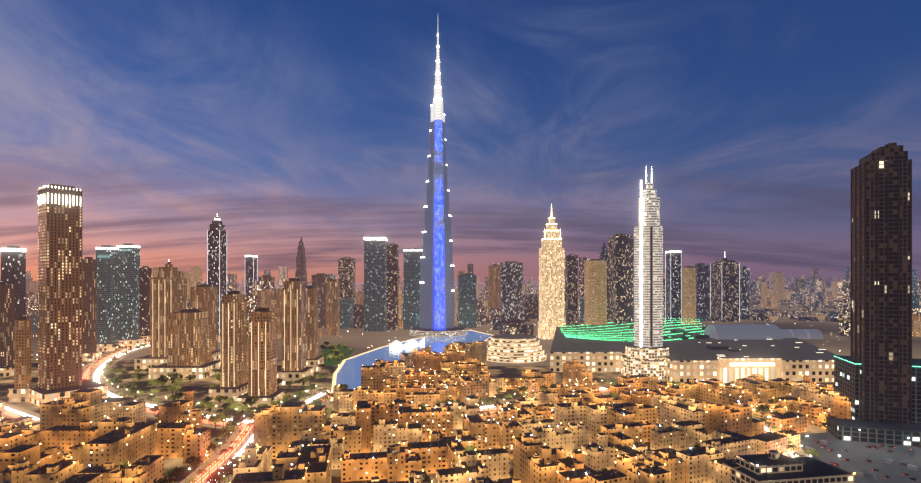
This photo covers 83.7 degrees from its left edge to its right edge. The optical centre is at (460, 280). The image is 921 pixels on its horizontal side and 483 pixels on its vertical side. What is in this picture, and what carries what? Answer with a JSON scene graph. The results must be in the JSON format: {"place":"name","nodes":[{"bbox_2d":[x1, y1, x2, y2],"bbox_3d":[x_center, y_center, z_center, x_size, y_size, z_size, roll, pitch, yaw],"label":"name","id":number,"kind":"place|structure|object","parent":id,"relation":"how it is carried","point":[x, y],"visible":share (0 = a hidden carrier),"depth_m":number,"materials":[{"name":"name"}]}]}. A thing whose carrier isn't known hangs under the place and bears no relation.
{"place":"outdoors","nodes":[
{"label":"outdoors","id":0,"kind":"place"},
{"bbox_2d":[0,343,808,482],"bbox_3d":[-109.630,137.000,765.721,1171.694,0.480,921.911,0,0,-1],"label":"roads","id":1,"kind":"structure","parent":0,"point":[12,411],"depth_m":521.47,"materials":[{"name":"grey asphalt"}]},
{"bbox_2d":[186,478,197,482],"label":"palm","id":2,"kind":"object","parent":1,"relation":"on","point":[193,480],"visible":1,"depth_m":328.19,"materials":[{"name":"brown plant"}]},
{"bbox_2d":[196,469,206,482],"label":"palm","id":3,"kind":"object","parent":1,"relation":"on","point":[201,471],"visible":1,"depth_m":342.76,"materials":[{"name":"brown plant"}]},
{"bbox_2d":[203,461,214,477],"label":"palm","id":4,"kind":"object","parent":1,"relation":"on","point":[209,463],"visible":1,"depth_m":356.45,"materials":[{"name":"brown plant"}]},
{"bbox_2d":[220,449,230,463],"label":"palm","id":5,"kind":"object","parent":1,"relation":"on","point":[225,451],"visible":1,"depth_m":384.37,"materials":[{"name":"brown plant"}]},
{"bbox_2d":[784,445,796,457],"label":"palm","id":6,"kind":"object","parent":1,"relation":"on","point":[789,446],"visible":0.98,"depth_m":394.06,"materials":[{"name":"brown plant"}]},
{"bbox_2d":[320,330,492,400],"bbox_3d":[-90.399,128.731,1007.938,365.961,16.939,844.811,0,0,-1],"label":"lake","id":7,"kind":"structure","parent":0,"point":[348,371],"depth_m":969.19,"materials":[{"name":"blue liquid"}]},
{"bbox_2d":[0,359,920,482],"bbox_3d":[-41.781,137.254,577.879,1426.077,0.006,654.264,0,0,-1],"label":"ground","id":8,"kind":"structure","parent":0,"point":[858,454],"depth_m":494.02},
{"bbox_2d":[29,184,107,406],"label":"tower","id":9,"kind":"structure","parent":8,"relation":"on","point":[59,291],"depth_m":587.09,"materials":[{"name":"brown concrete"}]},
{"bbox_2d":[102,366,112,370],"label":"tree","id":10,"kind":"object","parent":8,"relation":"on","point":[107,368],"visible":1,"depth_m":740.84,"materials":[{"name":"green plant"}]},
{"bbox_2d":[103,371,114,376],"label":"tree","id":11,"kind":"object","parent":8,"relation":"on","point":[108,373],"visible":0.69,"depth_m":691.62,"materials":[{"name":"green plant"}]},
{"bbox_2d":[107,374,116,377],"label":"tree","id":12,"kind":"object","parent":8,"relation":"on","point":[112,376],"visible":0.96,"depth_m":686.75,"materials":[{"name":"green plant"}]},
{"bbox_2d":[109,378,122,388],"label":"tree","id":13,"kind":"object","parent":8,"relation":"on","point":[115,381],"visible":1,"depth_m":645.21,"materials":[{"name":"green plant"}]},
{"bbox_2d":[119,460,128,469],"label":"tree","id":14,"kind":"object","parent":8,"relation":"on","point":[124,466],"visible":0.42,"depth_m":348.55,"materials":[{"name":"green plant"}]},
{"bbox_2d":[125,384,136,395],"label":"tree","id":15,"kind":"object","parent":8,"relation":"on","point":[128,387],"visible":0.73,"depth_m":610.00,"materials":[{"name":"green plant"}]},
{"bbox_2d":[133,375,144,379],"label":"tree","id":16,"kind":"object","parent":8,"relation":"on","point":[139,377],"visible":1,"depth_m":679.93,"materials":[{"name":"green plant"}]},
{"bbox_2d":[147,378,158,388],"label":"tree","id":17,"kind":"object","parent":8,"relation":"on","point":[153,382],"visible":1,"depth_m":637.87,"materials":[{"name":"green plant"}]},
{"bbox_2d":[148,389,159,394],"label":"tree","id":18,"kind":"object","parent":8,"relation":"on","point":[153,391],"visible":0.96,"depth_m":593.88,"materials":[{"name":"green plant"}]},
{"bbox_2d":[149,404,159,415],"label":"tree","id":19,"kind":"object","parent":8,"relation":"on","point":[155,408],"visible":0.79,"depth_m":515.01,"materials":[{"name":"brown plant"}]},
{"bbox_2d":[158,381,165,385],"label":"tree","id":20,"kind":"object","parent":8,"relation":"on","point":[162,384],"visible":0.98,"depth_m":644.04,"materials":[{"name":"green plant"}]},
{"bbox_2d":[157,374,168,379],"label":"tree","id":21,"kind":"object","parent":8,"relation":"on","point":[163,377],"visible":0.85,"depth_m":667.03,"materials":[{"name":"green plant"}]},
{"bbox_2d":[153,478,176,482],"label":"tree","id":22,"kind":"object","parent":8,"relation":"on","point":[166,480],"visible":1,"depth_m":325.23,"materials":[{"name":"green plant"}]},
{"bbox_2d":[166,385,177,393],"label":"tree","id":23,"kind":"object","parent":8,"relation":"on","point":[170,388],"visible":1,"depth_m":609.00,"materials":[{"name":"green plant"}]},
{"bbox_2d":[166,372,177,380],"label":"tree","id":24,"kind":"object","parent":8,"relation":"on","point":[170,375],"visible":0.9,"depth_m":687.87,"materials":[{"name":"green plant"}]},
{"bbox_2d":[166,394,179,400],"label":"tree","id":25,"kind":"object","parent":8,"relation":"on","point":[172,397],"visible":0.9,"depth_m":567.48,"materials":[{"name":"green plant"}]},
{"bbox_2d":[165,466,183,479],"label":"tree","id":26,"kind":"object","parent":8,"relation":"on","point":[174,473],"visible":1,"depth_m":338.96,"materials":[{"name":"green plant"}]},
{"bbox_2d":[171,377,182,384],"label":"tree","id":27,"kind":"object","parent":8,"relation":"on","point":[175,381],"visible":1,"depth_m":644.50,"materials":[{"name":"green plant"}]},
{"bbox_2d":[174,392,184,399],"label":"tree","id":28,"kind":"object","parent":8,"relation":"on","point":[180,394],"visible":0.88,"depth_m":572.20,"materials":[{"name":"green plant"}]},
{"bbox_2d":[185,456,202,470],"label":"tree","id":29,"kind":"object","parent":8,"relation":"on","point":[195,460],"visible":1,"depth_m":368.65,"materials":[{"name":"green plant"}]},
{"bbox_2d":[194,400,208,408],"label":"tree","id":30,"kind":"object","parent":8,"relation":"on","point":[200,403],"visible":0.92,"depth_m":538.94,"materials":[{"name":"green plant"}]},
{"bbox_2d":[202,412,209,419],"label":"tree","id":31,"kind":"object","parent":8,"relation":"on","point":[203,416],"visible":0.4,"depth_m":479.82,"materials":[{"name":"green plant"}]},
{"bbox_2d":[203,396,213,400],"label":"tree","id":32,"kind":"object","parent":8,"relation":"on","point":[208,398],"visible":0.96,"depth_m":559.67,"materials":[{"name":"green plant"}]},
{"bbox_2d":[207,442,215,457],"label":"tree","id":33,"kind":"object","parent":8,"relation":"on","point":[211,445],"visible":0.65,"depth_m":396.64,"materials":[{"name":"green plant"}]},
{"bbox_2d":[203,472,226,482],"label":"tree","id":34,"kind":"object","parent":8,"relation":"on","point":[216,477],"visible":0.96,"depth_m":327.34,"materials":[{"name":"brown plant"}]},
{"bbox_2d":[208,413,222,430],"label":"tree","id":35,"kind":"object","parent":8,"relation":"on","point":[213,419],"visible":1,"depth_m":468.06,"materials":[{"name":"green plant"}]},
{"bbox_2d":[212,440,223,452],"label":"tree","id":36,"kind":"object","parent":8,"relation":"on","point":[220,444],"visible":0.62,"depth_m":408.84,"materials":[{"name":"green plant"}]},
{"bbox_2d":[213,438,225,448],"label":"tree","id":37,"kind":"object","parent":8,"relation":"on","point":[219,440],"visible":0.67,"depth_m":419.80,"materials":[{"name":"green plant"}]},
{"bbox_2d":[214,395,225,406],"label":"tree","id":38,"kind":"object","parent":8,"relation":"on","point":[219,398],"visible":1,"depth_m":556.63,"materials":[{"name":"green plant"}]},
{"bbox_2d":[213,462,234,482],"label":"tree","id":39,"kind":"object","parent":8,"relation":"on","point":[228,468],"visible":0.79,"depth_m":341.89,"materials":[{"name":"brown plant"}]},
{"bbox_2d":[217,413,230,427],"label":"tree","id":40,"kind":"object","parent":8,"relation":"on","point":[226,417],"visible":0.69,"depth_m":475.95,"materials":[{"name":"green plant"}]},
{"bbox_2d":[218,429,231,443],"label":"tree","id":41,"kind":"object","parent":8,"relation":"on","point":[224,432],"visible":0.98,"depth_m":431.30,"materials":[{"name":"green plant"}]},
{"bbox_2d":[220,423,237,438],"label":"tree","id":42,"kind":"object","parent":8,"relation":"on","point":[230,427],"visible":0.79,"depth_m":444.32,"materials":[{"name":"green plant"}]},
{"bbox_2d":[225,397,234,404],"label":"tree","id":43,"kind":"object","parent":8,"relation":"on","point":[229,400],"visible":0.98,"depth_m":550.59,"materials":[{"name":"green plant"}]},
{"bbox_2d":[225,419,240,432],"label":"tree","id":44,"kind":"object","parent":8,"relation":"on","point":[230,421],"visible":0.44,"depth_m":464.83,"materials":[{"name":"green plant"}]},
{"bbox_2d":[226,403,241,415],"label":"tree","id":45,"kind":"object","parent":8,"relation":"on","point":[231,405],"visible":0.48,"depth_m":518.78,"materials":[{"name":"green plant"}]},
{"bbox_2d":[229,457,239,464],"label":"tree","id":46,"kind":"object","parent":8,"relation":"on","point":[233,461],"visible":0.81,"depth_m":359.79,"materials":[{"name":"brown plant"}]},
{"bbox_2d":[231,404,241,415],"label":"tree","id":47,"kind":"object","parent":8,"relation":"on","point":[233,407],"visible":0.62,"depth_m":517.58,"materials":[{"name":"green plant"}]},
{"bbox_2d":[233,415,245,429],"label":"tree","id":48,"kind":"object","parent":8,"relation":"on","point":[240,418],"visible":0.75,"depth_m":472.66,"materials":[{"name":"green plant"}]},
{"bbox_2d":[237,404,249,416],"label":"tree","id":49,"kind":"object","parent":8,"relation":"on","point":[242,407],"visible":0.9,"depth_m":515.64,"materials":[{"name":"green plant"}]},
{"bbox_2d":[244,396,257,406],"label":"tree","id":50,"kind":"object","parent":8,"relation":"on","point":[249,401],"visible":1,"depth_m":534.58,"materials":[{"name":"green plant"}]},
{"bbox_2d":[246,406,256,418],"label":"tree","id":51,"kind":"object","parent":8,"relation":"on","point":[250,409],"visible":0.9,"depth_m":509.06,"materials":[{"name":"green plant"}]},
{"bbox_2d":[276,398,288,404],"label":"tree","id":52,"kind":"object","parent":8,"relation":"on","point":[283,401],"visible":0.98,"depth_m":552.15,"materials":[{"name":"green plant"}]},
{"bbox_2d":[286,380,294,388],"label":"tree","id":53,"kind":"object","parent":8,"relation":"on","point":[289,383],"visible":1,"depth_m":647.86,"materials":[{"name":"green plant"}]},
{"bbox_2d":[293,392,301,400],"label":"tree","id":54,"kind":"object","parent":8,"relation":"on","point":[297,395],"visible":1,"depth_m":585.53,"materials":[{"name":"green plant"}]},
{"bbox_2d":[299,390,307,396],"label":"tree","id":55,"kind":"object","parent":8,"relation":"on","point":[302,392],"visible":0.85,"depth_m":598.98,"materials":[{"name":"green plant"}]},
{"bbox_2d":[299,376,309,384],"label":"tree","id":56,"kind":"object","parent":8,"relation":"on","point":[303,379],"visible":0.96,"depth_m":661.56,"materials":[{"name":"green plant"}]},
{"bbox_2d":[306,375,314,381],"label":"tree","id":57,"kind":"object","parent":8,"relation":"on","point":[310,377],"visible":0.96,"depth_m":666.50,"materials":[{"name":"green plant"}]},
{"bbox_2d":[306,383,316,393],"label":"tree","id":58,"kind":"object","parent":8,"relation":"on","point":[313,385],"visible":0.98,"depth_m":619.01,"materials":[{"name":"green plant"}]},
{"bbox_2d":[310,399,321,404],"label":"tree","id":59,"kind":"object","parent":8,"relation":"on","point":[316,402],"visible":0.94,"depth_m":544.60,"materials":[{"name":"green plant"}]},
{"bbox_2d":[318,373,328,378],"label":"tree","id":60,"kind":"object","parent":8,"relation":"on","point":[321,375],"visible":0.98,"depth_m":684.61,"materials":[{"name":"green plant"}]},
{"bbox_2d":[326,408,332,415],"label":"tree","id":61,"kind":"object","parent":8,"relation":"on","point":[328,411],"visible":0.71,"depth_m":499.48,"materials":[{"name":"green plant"}]},
{"bbox_2d":[0,341,850,482],"bbox_3d":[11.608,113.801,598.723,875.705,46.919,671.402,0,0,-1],"label":"low-rise buildings","id":62,"kind":"structure","parent":8,"relation":"on","point":[90,435],"depth_m":401.53,"materials":[{"name":"beige"}]},
{"bbox_2d":[445,398,454,402],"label":"tree","id":63,"kind":"object","parent":8,"relation":"on","point":[449,400],"visible":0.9,"depth_m":543.43,"materials":[{"name":"green plant"}]},
{"bbox_2d":[91,346,813,482],"bbox_3d":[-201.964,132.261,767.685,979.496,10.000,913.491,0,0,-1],"label":"street lamps","id":64,"kind":"object","parent":8,"relation":"on","point":[279,401],"visible":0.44,"depth_m":526.17,"materials":[{"name":"grey"}]},
{"bbox_2d":[465,446,478,450],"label":"tree","id":65,"kind":"object","parent":8,"relation":"on","point":[471,448],"visible":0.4,"depth_m":386.21,"materials":[{"name":"green plant"}]},
{"bbox_2d":[481,398,494,410],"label":"tree","id":66,"kind":"object","parent":8,"relation":"on","point":[490,401],"visible":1,"depth_m":533.10,"materials":[{"name":"green plant"}]},
{"bbox_2d":[493,394,501,399],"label":"tree","id":67,"kind":"object","parent":8,"relation":"on","point":[497,396],"visible":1,"depth_m":572.83,"materials":[{"name":"green plant"}]},
{"bbox_2d":[517,386,527,391],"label":"tree","id":68,"kind":"object","parent":8,"relation":"on","point":[522,388],"visible":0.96,"depth_m":605.12,"materials":[{"name":"green plant"}]},
{"bbox_2d":[540,385,547,390],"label":"tree","id":69,"kind":"object","parent":8,"relation":"on","point":[543,388],"visible":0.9,"depth_m":612.70,"materials":[{"name":"green plant"}]},
{"bbox_2d":[601,378,608,386],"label":"tree","id":70,"kind":"object","parent":8,"relation":"on","point":[604,380],"visible":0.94,"depth_m":663.10,"materials":[{"name":"green plant"}]},
{"bbox_2d":[609,392,617,396],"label":"tree","id":71,"kind":"object","parent":8,"relation":"on","point":[613,394],"visible":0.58,"depth_m":567.98,"materials":[{"name":"green plant"}]},
{"bbox_2d":[621,166,668,378],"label":"skyscraper","id":72,"kind":"structure","parent":8,"relation":"on","point":[647,351],"depth_m":735.70,"materials":[{"name":"white"}]},
{"bbox_2d":[672,380,679,385],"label":"tree","id":73,"kind":"object","parent":8,"relation":"on","point":[676,383],"visible":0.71,"depth_m":635.41,"materials":[{"name":"green plant"}]},
{"bbox_2d":[754,405,770,417],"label":"tree","id":74,"kind":"object","parent":8,"relation":"on","point":[761,408],"visible":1,"depth_m":500.22,"materials":[{"name":"green plant"}]},
{"bbox_2d":[805,447,819,456],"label":"tree","id":75,"kind":"object","parent":8,"relation":"on","point":[811,452],"visible":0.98,"depth_m":389.77,"materials":[{"name":"green plant"}]},
{"bbox_2d":[722,429,918,482],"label":"low-rise buildings","id":76,"kind":"structure","parent":8,"relation":"on","point":[768,462],"depth_m":306.50,"materials":[{"name":"grey"}]},
{"bbox_2d":[821,422,830,432],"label":"tree","id":77,"kind":"object","parent":8,"relation":"on","point":[825,425],"visible":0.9,"depth_m":463.85,"materials":[{"name":"green plant"}]},
{"bbox_2d":[826,143,920,445],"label":"tower","id":78,"kind":"structure","parent":8,"relation":"on","point":[877,378],"depth_m":455.56,"materials":[{"name":"brown"}]},
{"bbox_2d":[0,0,920,281],"label":"sky","id":79,"kind":"structure","parent":0,"point":[284,122],"materials":[{"name":"blue"}]},
{"bbox_2d":[31,282,920,366],"bbox_3d":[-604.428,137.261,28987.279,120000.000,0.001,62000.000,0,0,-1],"label":"ground","id":80,"kind":"structure","parent":0,"point":[360,341],"depth_m":1243.13,"materials":[{"name":"grey"}]},
{"bbox_2d":[0,215,783,415],"bbox_3d":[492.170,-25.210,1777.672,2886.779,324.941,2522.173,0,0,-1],"label":"high-rise buildings","id":81,"kind":"structure","parent":80,"relation":"on","point":[127,300],"depth_m":1048.99,"materials":[{"name":"brown"}]},
{"bbox_2d":[409,30,466,336],"bbox_3d":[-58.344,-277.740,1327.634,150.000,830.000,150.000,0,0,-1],"label":"skyscraper","id":82,"kind":"structure","parent":80,"relation":"on","point":[437,304],"depth_m":1321.07,"materials":[{"name":"blue glass"}]},
{"bbox_2d":[0,257,920,338],"bbox_3d":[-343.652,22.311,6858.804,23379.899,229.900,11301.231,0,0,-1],"label":"city","id":83,"kind":"object","parent":80,"relation":"on","point":[819,291],"visible":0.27,"depth_m":1868.04,"materials":[{"name":"grey concrete"}]},
{"bbox_2d":[538,204,565,338],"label":"deco tower","id":84,"kind":"structure","parent":80,"relation":"on","point":[551,284],"depth_m":1208.34,"materials":[{"name":"beige"}]},
{"bbox_2d":[487,320,835,382],"bbox_3d":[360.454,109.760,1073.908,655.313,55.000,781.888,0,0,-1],"label":"shopping mall","id":85,"kind":"structure","parent":80,"relation":"on","point":[725,353],"depth_m":813.63,"materials":[{"name":"white"}]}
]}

